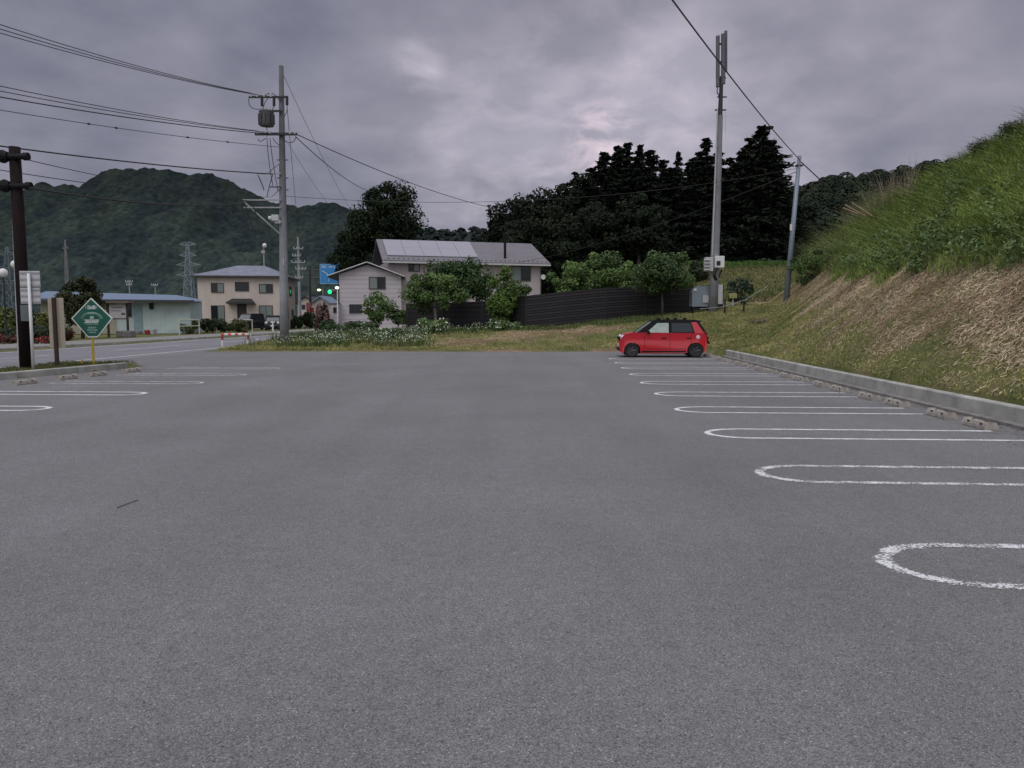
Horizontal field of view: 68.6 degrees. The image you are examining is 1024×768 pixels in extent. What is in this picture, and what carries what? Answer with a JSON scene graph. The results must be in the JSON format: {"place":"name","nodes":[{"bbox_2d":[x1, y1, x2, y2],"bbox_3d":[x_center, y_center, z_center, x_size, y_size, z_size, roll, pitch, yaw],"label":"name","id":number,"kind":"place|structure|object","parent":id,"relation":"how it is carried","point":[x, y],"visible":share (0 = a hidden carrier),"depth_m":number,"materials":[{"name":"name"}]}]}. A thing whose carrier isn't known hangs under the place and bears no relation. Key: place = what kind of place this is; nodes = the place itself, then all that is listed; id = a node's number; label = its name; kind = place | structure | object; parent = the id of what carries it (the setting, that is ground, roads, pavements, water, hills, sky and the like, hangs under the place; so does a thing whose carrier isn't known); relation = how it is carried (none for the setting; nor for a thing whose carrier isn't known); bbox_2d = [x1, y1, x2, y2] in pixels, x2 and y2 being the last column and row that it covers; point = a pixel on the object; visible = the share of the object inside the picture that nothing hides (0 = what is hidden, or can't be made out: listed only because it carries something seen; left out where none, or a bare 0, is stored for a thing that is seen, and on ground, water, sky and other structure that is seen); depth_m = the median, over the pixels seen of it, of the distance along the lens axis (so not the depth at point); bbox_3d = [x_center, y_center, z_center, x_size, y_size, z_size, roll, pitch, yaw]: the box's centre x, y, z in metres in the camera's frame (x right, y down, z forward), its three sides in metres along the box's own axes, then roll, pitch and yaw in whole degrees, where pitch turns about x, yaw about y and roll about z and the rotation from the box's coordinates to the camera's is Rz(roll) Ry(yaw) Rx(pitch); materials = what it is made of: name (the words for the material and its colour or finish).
{"place":"outdoors","nodes":[
{"label":"outdoors","id":0,"kind":"place"},
{"bbox_2d":[0,329,313,347],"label":"pavement","id":1,"kind":"structure","parent":0,"point":[107,340],"depth_m":45.48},
{"bbox_2d":[0,332,318,367],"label":"road","id":2,"kind":"structure","parent":0,"point":[107,352],"depth_m":33.72,"materials":[{"name":"asphalt"}]},
{"bbox_2d":[0,331,310,349],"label":"kerb","id":3,"kind":"structure","parent":2,"relation":"on","point":[88,344],"depth_m":42.49,"materials":[{"name":"concrete"}]},
{"bbox_2d":[0,167,442,316],"bbox_3d":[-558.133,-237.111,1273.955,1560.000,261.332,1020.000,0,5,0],"label":"mountain","id":4,"kind":"structure","parent":0,"point":[112,246],"depth_m":1072.18,"materials":[{"name":"plant"}]},
{"bbox_2d":[0,218,1023,405],"bbox_3d":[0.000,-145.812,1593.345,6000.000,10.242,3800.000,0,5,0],"label":"ground","id":5,"kind":"structure","parent":0,"point":[1013,399],"depth_m":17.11,"materials":[{"name":"plant"}]},
{"bbox_2d":[0,247,15,308],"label":"lattice pylon","id":6,"kind":"object","parent":5,"relation":"on","point":[7,253],"visible":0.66,"depth_m":395.35,"materials":[{"name":"metal"}]},
{"bbox_2d":[0,146,33,367],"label":"brown pole","id":7,"kind":"object","parent":5,"relation":"on","point":[14,156],"visible":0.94,"depth_m":19.08,"materials":[{"name":"brown wood"}]},
{"bbox_2d":[0,306,38,331],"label":"bush","id":8,"kind":"object","parent":5,"relation":"on","point":[11,317],"visible":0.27,"depth_m":44.99,"materials":[{"name":"green plant"}]},
{"bbox_2d":[19,271,40,369],"bbox_3d":[-12.276,-1.541,19.132,0.541,2.665,0.123,0,5,0],"label":"sign post","id":9,"kind":"object","parent":5,"relation":"on","point":[30,286],"visible":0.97,"depth_m":19.09,"materials":[{"name":"metal"}]},
{"bbox_2d":[0,324,71,341],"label":"hedge","id":10,"kind":"object","parent":5,"relation":"on","point":[41,330],"visible":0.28,"depth_m":41.27,"materials":[{"name":"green plant"}]},
{"bbox_2d":[48,297,65,365],"bbox_3d":[-12.330,-1.334,20.305,0.417,2.003,0.100,0,5,0],"label":"notice board","id":11,"kind":"object","parent":5,"relation":"on","point":[56,323],"visible":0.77,"depth_m":20.29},
{"bbox_2d":[0,362,127,379],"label":"concrete kerb","id":12,"kind":"structure","parent":5,"relation":"on","point":[48,372],"depth_m":19.65,"materials":[{"name":"concrete"}]},
{"bbox_2d":[0,359,136,371],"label":"strip grass","id":13,"kind":"structure","parent":5,"relation":"on","point":[50,365],"depth_m":20.46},
{"bbox_2d":[54,276,106,338],"bbox_3d":[-28.192,-4.902,48.760,2.990,4.154,3.180,0,5,0],"label":"garden tree","id":14,"kind":"object","parent":5,"relation":"on","point":[75,303],"visible":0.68,"depth_m":48.13,"materials":[{"name":"green plant"}]},
{"bbox_2d":[71,298,112,363],"bbox_3d":[-11.796,-1.379,21.135,1.162,2.086,0.101,0,5,0],"label":"diamond sign","id":15,"kind":"object","parent":5,"relation":"on","point":[91,318],"visible":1,"depth_m":21.06,"materials":[{"name":"metal"}]},
{"bbox_2d":[102,301,132,336],"bbox_3d":[-27.164,-4.458,51.809,1.792,2.461,0.700,0,5,0],"label":"information board","id":16,"kind":"object","parent":5,"relation":"on","point":[118,311],"visible":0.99,"depth_m":51.73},
{"bbox_2d":[40,291,202,333],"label":"building","id":17,"kind":"structure","parent":5,"relation":"on","point":[162,314],"depth_m":61.70,"materials":[{"name":"white metal"}]},
{"bbox_2d":[133,305,142,332],"bbox_3d":[-30.621,-5.319,61.419,0.676,2.286,0.050,-1,5,-13],"label":"door","id":18,"kind":"structure","parent":17,"relation":"in","point":[137,309],"depth_m":61.38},
{"bbox_2d":[177,242,199,297],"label":"lattice pylon","id":19,"kind":"object","parent":5,"relation":"on","point":[189,260],"visible":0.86,"depth_m":414.94,"materials":[{"name":"metal"}]},
{"bbox_2d":[200,317,227,332],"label":"bush","id":20,"kind":"object","parent":5,"relation":"on","point":[207,324],"visible":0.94,"depth_m":65.59,"materials":[{"name":"green plant"}]},
{"bbox_2d":[225,318,249,332],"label":"bush","id":21,"kind":"object","parent":5,"relation":"on","point":[237,325],"visible":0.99,"depth_m":65.35,"materials":[{"name":"green plant"}]},
{"bbox_2d":[190,266,299,328],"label":"house","id":22,"kind":"structure","parent":5,"relation":"on","point":[233,292],"depth_m":85.10,"materials":[{"name":"beige"}]},
{"bbox_2d":[239,313,264,329],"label":"parked car","id":23,"kind":"object","parent":5,"relation":"on","point":[258,321],"visible":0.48,"depth_m":78.47,"materials":[{"name":"metal"}]},
{"bbox_2d":[230,65,296,341],"bbox_3d":[-12.236,-8.715,37.046,3.357,13.741,0.827,-1,5,-11],"label":"utility pole","id":24,"kind":"object","parent":5,"relation":"on","point":[266,118],"visible":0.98,"depth_m":37.10,"materials":[{"name":"concrete"}]},
{"bbox_2d":[0,96,268,133],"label":"overhead wire","id":25,"kind":"object","parent":24,"relation":"attached to","point":[125,117],"visible":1,"depth_m":28.59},
{"bbox_2d":[29,187,242,205],"bbox_3d":[-12.454,-6.835,27.577,0.060,2.576,19.432,0,5,-5],"label":"overhead wire","id":26,"kind":"object","parent":24,"relation":"attached to","point":[51,191],"visible":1,"depth_m":22.58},
{"bbox_2d":[0,145,271,173],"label":"overhead wire","id":27,"kind":"object","parent":24,"relation":"attached to","point":[131,161],"visible":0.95,"depth_m":29.05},
{"bbox_2d":[291,237,305,316],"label":"utility pole","id":28,"kind":"object","parent":5,"relation":"on","point":[298,255],"visible":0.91,"depth_m":103.89,"materials":[{"name":"concrete"}]},
{"bbox_2d":[313,302,330,331],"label":"bush","id":29,"kind":"object","parent":5,"relation":"on","point":[323,314],"visible":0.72,"depth_m":69.27,"materials":[{"name":"brown plant"}]},
{"bbox_2d":[308,264,337,314],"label":"road sign","id":30,"kind":"object","parent":5,"relation":"on","point":[326,269],"visible":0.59,"depth_m":94.96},
{"bbox_2d":[311,296,339,318],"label":"house","id":31,"kind":"structure","parent":5,"relation":"on","point":[321,300],"depth_m":139.25,"materials":[{"name":"white"}]},
{"bbox_2d":[326,230,368,289],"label":"zelkova tree","id":32,"kind":"object","parent":5,"relation":"on","point":[348,259],"visible":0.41,"depth_m":87.66,"materials":[{"name":"green plant"}]},
{"bbox_2d":[343,320,380,330],"bbox_3d":[-9.340,-3.388,45.889,2.812,1.059,2.285,0,5,0],"label":"bush","id":33,"kind":"object","parent":5,"relation":"on","point":[354,325],"visible":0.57,"depth_m":45.35,"materials":[{"name":"green plant"}]},
{"bbox_2d":[327,262,404,329],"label":"house","id":34,"kind":"structure","parent":5,"relation":"on","point":[356,283],"depth_m":71.73,"materials":[{"name":"wood"}]},
{"bbox_2d":[242,321,491,347],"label":"white daisies","id":35,"kind":"object","parent":5,"relation":"on","point":[368,337],"visible":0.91,"depth_m":36.24,"materials":[{"name":"green plant"}]},
{"bbox_2d":[360,291,396,323],"bbox_3d":[-8.714,-4.568,48.659,2.457,2.954,2.301,3,6,31],"label":"garden tree","id":36,"kind":"object","parent":5,"relation":"on","point":[378,314],"visible":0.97,"depth_m":48.26,"materials":[{"name":"green plant"}]},
{"bbox_2d":[335,180,428,263],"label":"zelkova tree","id":37,"kind":"object","parent":5,"relation":"on","point":[404,223],"visible":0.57,"depth_m":88.54,"materials":[{"name":"green plant"}]},
{"bbox_2d":[369,327,401,338],"bbox_3d":[-6.443,-2.505,37.908,1.744,0.762,1.404,0,5,0],"label":"bush","id":38,"kind":"object","parent":5,"relation":"on","point":[392,331],"visible":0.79,"depth_m":37.74,"materials":[{"name":"green plant"}]},
{"bbox_2d":[385,305,405,327],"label":"garden tree","id":39,"kind":"object","parent":5,"relation":"on","point":[398,318],"visible":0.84,"depth_m":49.53,"materials":[{"name":"green plant"}]},
{"bbox_2d":[370,226,487,262],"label":"forest","id":40,"kind":"object","parent":5,"relation":"on","point":[453,235],"visible":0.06,"depth_m":775.05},
{"bbox_2d":[416,317,450,332],"bbox_3d":[-4.285,-3.163,40.998,2.013,1.040,1.579,0,5,0],"label":"bush","id":41,"kind":"object","parent":5,"relation":"on","point":[426,322],"visible":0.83,"depth_m":40.54,"materials":[{"name":"green plant"}]},
{"bbox_2d":[398,271,472,322],"bbox_3d":[-4.437,-4.758,44.231,4.255,3.754,3.483,0,5,0],"label":"garden tree","id":42,"kind":"object","parent":5,"relation":"on","point":[427,290],"visible":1,"depth_m":43.36,"materials":[{"name":"green plant"}]},
{"bbox_2d":[422,256,494,301],"bbox_3d":[-3.741,-6.795,55.627,4.695,5.661,4.686,4,7,41],"label":"garden tree","id":43,"kind":"object","parent":5,"relation":"on","point":[476,286],"visible":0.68,"depth_m":54.73,"materials":[{"name":"green plant"}]},
{"bbox_2d":[372,234,550,327],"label":"house","id":44,"kind":"structure","parent":5,"relation":"on","point":[407,259],"depth_m":76.53,"materials":[{"name":"grey paint"}]},
{"bbox_2d":[511,266,530,280],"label":"window","id":45,"kind":"structure","parent":44,"relation":"in","point":[523,273],"depth_m":77.14,"materials":[{"name":"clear glass"}]},
{"bbox_2d":[289,312,682,338],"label":"verge weeds","id":46,"kind":"object","parent":5,"relation":"on","point":[617,320],"visible":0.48,"depth_m":40.32,"materials":[{"name":"green plant"}]},
{"bbox_2d":[474,202,512,242],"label":"leafy tree","id":47,"kind":"object","parent":5,"relation":"on","point":[494,227],"visible":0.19,"depth_m":93.23,"materials":[{"name":"green plant"}]},
{"bbox_2d":[488,318,521,330],"bbox_3d":[-0.343,-3.188,40.859,1.868,0.797,1.589,0,5,0],"label":"bush","id":48,"kind":"object","parent":5,"relation":"on","point":[496,324],"visible":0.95,"depth_m":40.53,"materials":[{"name":"green plant"}]},
{"bbox_2d":[485,273,532,321],"bbox_3d":[-0.210,-4.774,43.547,2.819,3.482,2.787,0,5,0],"label":"garden tree","id":49,"kind":"object","parent":5,"relation":"on","point":[501,302],"visible":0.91,"depth_m":42.91,"materials":[{"name":"green plant"}]},
{"bbox_2d":[0,351,1023,767],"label":"parking lot","id":50,"kind":"structure","parent":5,"relation":"on","point":[296,559],"depth_m":4.46,"materials":[{"name":"asphalt"}]},
{"bbox_2d":[617,318,709,357],"bbox_3d":[5.703,-1.777,28.468,3.356,1.464,1.785,0,5,3],"label":"parked car","id":51,"kind":"object","parent":50,"relation":"on","point":[673,336],"visible":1,"depth_m":27.77,"materials":[{"name":"red metal"}]},
{"bbox_2d":[674,406,910,413],"bbox_3d":[4.520,0.421,12.097,3.842,0.001,0.905,0,5,3],"label":"parking line","id":52,"kind":"object","parent":50,"relation":"on","point":[790,407],"visible":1,"depth_m":11.80,"materials":[{"name":"white paint"}]},
{"bbox_2d":[704,428,1023,440],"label":"parking line","id":53,"kind":"object","parent":50,"relation":"on","point":[708,432],"visible":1,"depth_m":9.43,"materials":[{"name":"white paint"}]},
{"bbox_2d":[753,464,1023,485],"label":"parking line","id":54,"kind":"object","parent":50,"relation":"on","point":[785,479],"visible":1,"depth_m":7.02,"materials":[{"name":"white paint"}]},
{"bbox_2d":[925,407,957,419],"bbox_3d":[6.447,0.449,11.266,0.199,0.124,0.600,0,5,5],"label":"wheel stop","id":55,"kind":"object","parent":50,"relation":"on","point":[937,413],"visible":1,"depth_m":11.14,"materials":[{"name":"concrete"}]},
{"bbox_2d":[872,542,1023,588],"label":"parking line","id":56,"kind":"object","parent":50,"relation":"on","point":[895,551],"visible":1,"depth_m":4.61,"materials":[{"name":"white paint"}]},
{"bbox_2d":[961,416,998,430],"bbox_3d":[6.367,0.543,10.213,0.199,0.124,0.600,0,5,5],"label":"wheel stop","id":57,"kind":"object","parent":50,"relation":"on","point":[978,423],"visible":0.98,"depth_m":10.09,"materials":[{"name":"concrete"}]},
{"bbox_2d":[494,221,550,274],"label":"leafy tree","id":58,"kind":"object","parent":5,"relation":"on","point":[516,233],"visible":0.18,"depth_m":87.60,"materials":[{"name":"green plant"}]},
{"bbox_2d":[500,192,554,259],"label":"leafy tree","id":59,"kind":"object","parent":5,"relation":"on","point":[528,209],"visible":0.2,"depth_m":91.58,"materials":[{"name":"green plant"}]},
{"bbox_2d":[530,186,558,293],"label":"leafy tree","id":60,"kind":"object","parent":5,"relation":"on","point":[548,193],"visible":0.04,"depth_m":94.64,"materials":[{"name":"green plant"}]},
{"bbox_2d":[523,202,584,293],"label":"leafy tree","id":61,"kind":"object","parent":5,"relation":"on","point":[541,245],"visible":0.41,"depth_m":85.48,"materials":[{"name":"green plant"}]},
{"bbox_2d":[406,285,723,329],"bbox_3d":[2.369,-4.093,44.376,19.692,3.512,3.787,1,5,13],"label":"slat fence","id":62,"kind":"object","parent":5,"relation":"on","point":[573,307],"visible":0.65,"depth_m":42.95,"materials":[{"name":"wood"}]},
{"bbox_2d":[548,183,583,238],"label":"leafy tree","id":63,"kind":"object","parent":5,"relation":"on","point":[561,188],"visible":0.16,"depth_m":92.68,"materials":[{"name":"green plant"}]},
{"bbox_2d":[545,259,602,292],"bbox_3d":[4.336,-6.309,51.538,4.093,4.526,4.006,0,5,0],"label":"garden tree","id":64,"kind":"object","parent":5,"relation":"on","point":[579,276],"visible":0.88,"depth_m":50.63,"materials":[{"name":"green plant"}]},
{"bbox_2d":[547,180,602,292],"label":"cedar tree","id":65,"kind":"object","parent":5,"relation":"on","point":[586,188],"visible":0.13,"depth_m":89.90,"materials":[{"name":"green plant"}]},
{"bbox_2d":[550,213,602,278],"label":"leafy tree","id":66,"kind":"object","parent":5,"relation":"on","point":[570,222],"visible":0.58,"depth_m":83.43,"materials":[{"name":"green plant"}]},
{"bbox_2d":[569,173,596,199],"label":"leafy tree","id":67,"kind":"object","parent":5,"relation":"on","point":[576,187],"visible":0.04,"depth_m":95.74,"materials":[{"name":"green plant"}]},
{"bbox_2d":[566,201,625,259],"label":"leafy tree","id":68,"kind":"object","parent":5,"relation":"on","point":[600,217],"visible":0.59,"depth_m":82.94,"materials":[{"name":"green plant"}]},
{"bbox_2d":[590,151,620,208],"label":"cedar tree","id":69,"kind":"object","parent":5,"relation":"on","point":[600,174],"visible":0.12,"depth_m":93.51,"materials":[{"name":"green plant"}]},
{"bbox_2d":[589,250,633,287],"bbox_3d":[6.658,-6.925,52.511,3.720,4.736,3.667,0,5,0],"label":"garden tree","id":70,"kind":"object","parent":5,"relation":"on","point":[607,267],"visible":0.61,"depth_m":51.64,"materials":[{"name":"green plant"}]},
{"bbox_2d":[590,169,642,270],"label":"cedar tree","id":71,"kind":"object","parent":5,"relation":"on","point":[611,201],"visible":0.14,"depth_m":87.69,"materials":[{"name":"green plant"}]},
{"bbox_2d":[612,264,643,286],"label":"garden tree","id":72,"kind":"object","parent":5,"relation":"on","point":[620,277],"visible":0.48,"depth_m":49.31,"materials":[{"name":"green plant"}]},
{"bbox_2d":[614,142,643,196],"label":"cedar tree","id":73,"kind":"object","parent":5,"relation":"on","point":[624,160],"visible":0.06,"depth_m":94.30,"materials":[{"name":"green plant"}]},
{"bbox_2d":[608,192,672,268],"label":"leafy tree","id":74,"kind":"object","parent":5,"relation":"on","point":[639,217],"visible":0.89,"depth_m":81.39,"materials":[{"name":"green plant"}]},
{"bbox_2d":[603,158,680,272],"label":"cedar tree","id":75,"kind":"object","parent":5,"relation":"on","point":[635,168],"visible":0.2,"depth_m":87.70,"materials":[{"name":"green plant"}]},
{"bbox_2d":[601,171,691,269],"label":"cedar tree","id":76,"kind":"object","parent":5,"relation":"on","point":[644,183],"visible":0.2,"depth_m":85.47,"materials":[{"name":"green plant"}]},
{"bbox_2d":[630,150,664,206],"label":"cedar tree","id":77,"kind":"object","parent":5,"relation":"on","point":[650,162],"visible":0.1,"depth_m":92.42,"materials":[{"name":"green plant"}]},
{"bbox_2d":[629,250,697,314],"bbox_3d":[8.268,-5.488,41.370,3.874,3.785,3.204,0,5,0],"label":"garden tree","id":78,"kind":"object","parent":5,"relation":"on","point":[657,274],"visible":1,"depth_m":40.81,"materials":[{"name":"green plant"}]},
{"bbox_2d":[628,167,708,258],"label":"cedar tree","id":79,"kind":"object","parent":5,"relation":"on","point":[674,194],"visible":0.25,"depth_m":87.15,"materials":[{"name":"green plant"}]},
{"bbox_2d":[353,243,1023,398],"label":"dry straw","id":80,"kind":"object","parent":5,"relation":"on","point":[999,303],"visible":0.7,"depth_m":16.58,"materials":[{"name":"beige plant"}]},
{"bbox_2d":[678,151,708,211],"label":"cedar tree","id":81,"kind":"object","parent":5,"relation":"on","point":[691,170],"visible":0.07,"depth_m":94.68,"materials":[{"name":"green plant"}]},
{"bbox_2d":[689,286,708,312],"bbox_3d":[10.382,-4.560,41.338,1.040,1.653,0.640,0,5,0],"label":"equipment cabinet","id":82,"kind":"object","parent":5,"relation":"on","point":[699,296],"visible":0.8,"depth_m":41.04,"materials":[{"name":"metal"}]},
{"bbox_2d":[689,260,708,281],"bbox_3d":[13.631,-8.187,54.533,1.661,1.676,1.474,0,5,0],"label":"bush","id":83,"kind":"object","parent":5,"relation":"on","point":[696,268],"visible":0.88,"depth_m":54.25,"materials":[{"name":"green plant"}]},
{"bbox_2d":[680,137,725,216],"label":"cedar tree","id":84,"kind":"object","parent":5,"relation":"on","point":[706,166],"visible":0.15,"depth_m":92.59,"materials":[{"name":"green plant"}]},
{"bbox_2d":[666,174,745,261],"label":"cedar tree","id":85,"kind":"object","parent":5,"relation":"on","point":[691,204],"visible":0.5,"depth_m":84.47,"materials":[{"name":"green plant"}]},
{"bbox_2d":[704,30,726,311],"bbox_3d":[10.869,-11.101,40.116,1.164,15.197,0.710,0,5,0],"label":"antenna pole","id":86,"kind":"object","parent":5,"relation":"on","point":[713,263],"visible":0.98,"depth_m":40.08,"materials":[{"name":"metal"}]},
{"bbox_2d":[677,168,773,261],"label":"cedar tree","id":87,"kind":"object","parent":5,"relation":"on","point":[725,175],"visible":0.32,"depth_m":84.97,"materials":[{"name":"green plant"}]},
{"bbox_2d":[672,259,794,301],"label":"field grass","id":88,"kind":"structure","parent":5,"relation":"on","point":[764,265],"depth_m":55.87,"materials":[{"name":"plant"}]},
{"bbox_2d":[726,277,753,304],"bbox_3d":[14.170,-5.708,46.806,1.608,1.918,1.966,0,5,0],"label":"bush","id":89,"kind":"object","parent":5,"relation":"on","point":[744,285],"visible":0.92,"depth_m":46.54,"materials":[{"name":"green plant"}]},
{"bbox_2d":[699,157,811,261],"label":"cedar tree","id":90,"kind":"object","parent":5,"relation":"on","point":[748,184],"visible":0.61,"depth_m":84.82,"materials":[{"name":"green plant"}]},
{"bbox_2d":[706,124,826,261],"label":"cedar tree","id":91,"kind":"object","parent":5,"relation":"on","point":[763,152],"visible":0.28,"depth_m":88.56,"materials":[{"name":"green plant"}]},
{"bbox_2d":[730,137,803,240],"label":"cedar tree","id":92,"kind":"object","parent":5,"relation":"on","point":[750,143],"visible":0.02,"depth_m":92.40,"materials":[{"name":"green plant"}]},
{"bbox_2d":[759,167,813,260],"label":"cedar tree","id":93,"kind":"object","parent":5,"relation":"on","point":[779,174],"visible":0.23,"depth_m":87.66,"materials":[{"name":"green plant"}]},
{"bbox_2d":[783,156,802,301],"bbox_3d":[15.139,-8.278,40.424,0.807,7.853,0.320,0,5,0],"label":"steel pole","id":94,"kind":"object","parent":5,"relation":"on","point":[791,247],"visible":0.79,"depth_m":40.33,"materials":[{"name":"metal"}]},
{"bbox_2d":[672,0,799,159],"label":"overhead wire","id":95,"kind":"object","parent":94,"relation":"attached to","point":[688,21],"visible":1,"depth_m":21.41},
{"bbox_2d":[786,255,823,285],"bbox_3d":[15.607,-5.953,39.665,2.018,1.665,1.576,0,5,0],"label":"bush","id":96,"kind":"object","parent":5,"relation":"on","point":[801,270],"visible":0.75,"depth_m":39.52,"materials":[{"name":"green plant"}]},
{"bbox_2d":[807,248,842,269],"bbox_3d":[15.303,-5.934,35.664,2.342,1.085,1.726,0,5,0],"label":"bush","id":97,"kind":"object","parent":5,"relation":"on","point":[811,261],"visible":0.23,"depth_m":35.65,"materials":[{"name":"green plant"}]},
{"bbox_2d":[722,350,1023,429],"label":"concrete kerb","id":98,"kind":"structure","parent":5,"relation":"on","point":[1003,413],"depth_m":13.49,"materials":[{"name":"concrete"}]},
{"bbox_2d":[837,151,927,235],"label":"dry reeds","id":99,"kind":"object","parent":5,"relation":"on","point":[906,187],"visible":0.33,"depth_m":33.32,"materials":[{"name":"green plant"}]},
{"bbox_2d":[776,104,1023,293],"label":"tall grass","id":100,"kind":"structure","parent":5,"relation":"on","point":[1005,159],"depth_m":21.90,"materials":[{"name":"plant"}]},
{"bbox_2d":[799,129,1023,272],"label":"leafy weeds","id":101,"kind":"object","parent":5,"relation":"on","point":[948,243],"visible":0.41,"depth_m":19.42,"materials":[{"name":"green plant"}]},
{"bbox_2d":[0,0,1023,316],"label":"sky","id":102,"kind":"structure","parent":0,"point":[481,102],"materials":[{"name":"grey"}]},
{"bbox_2d":[801,174,927,240],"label":"hill","id":103,"kind":"structure","parent":0,"point":[812,221],"depth_m":239.56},
{"bbox_2d":[790,158,952,243],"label":"forest","id":104,"kind":"object","parent":103,"relation":"on","point":[821,200],"visible":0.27,"depth_m":248.72,"materials":[{"name":"plant"}]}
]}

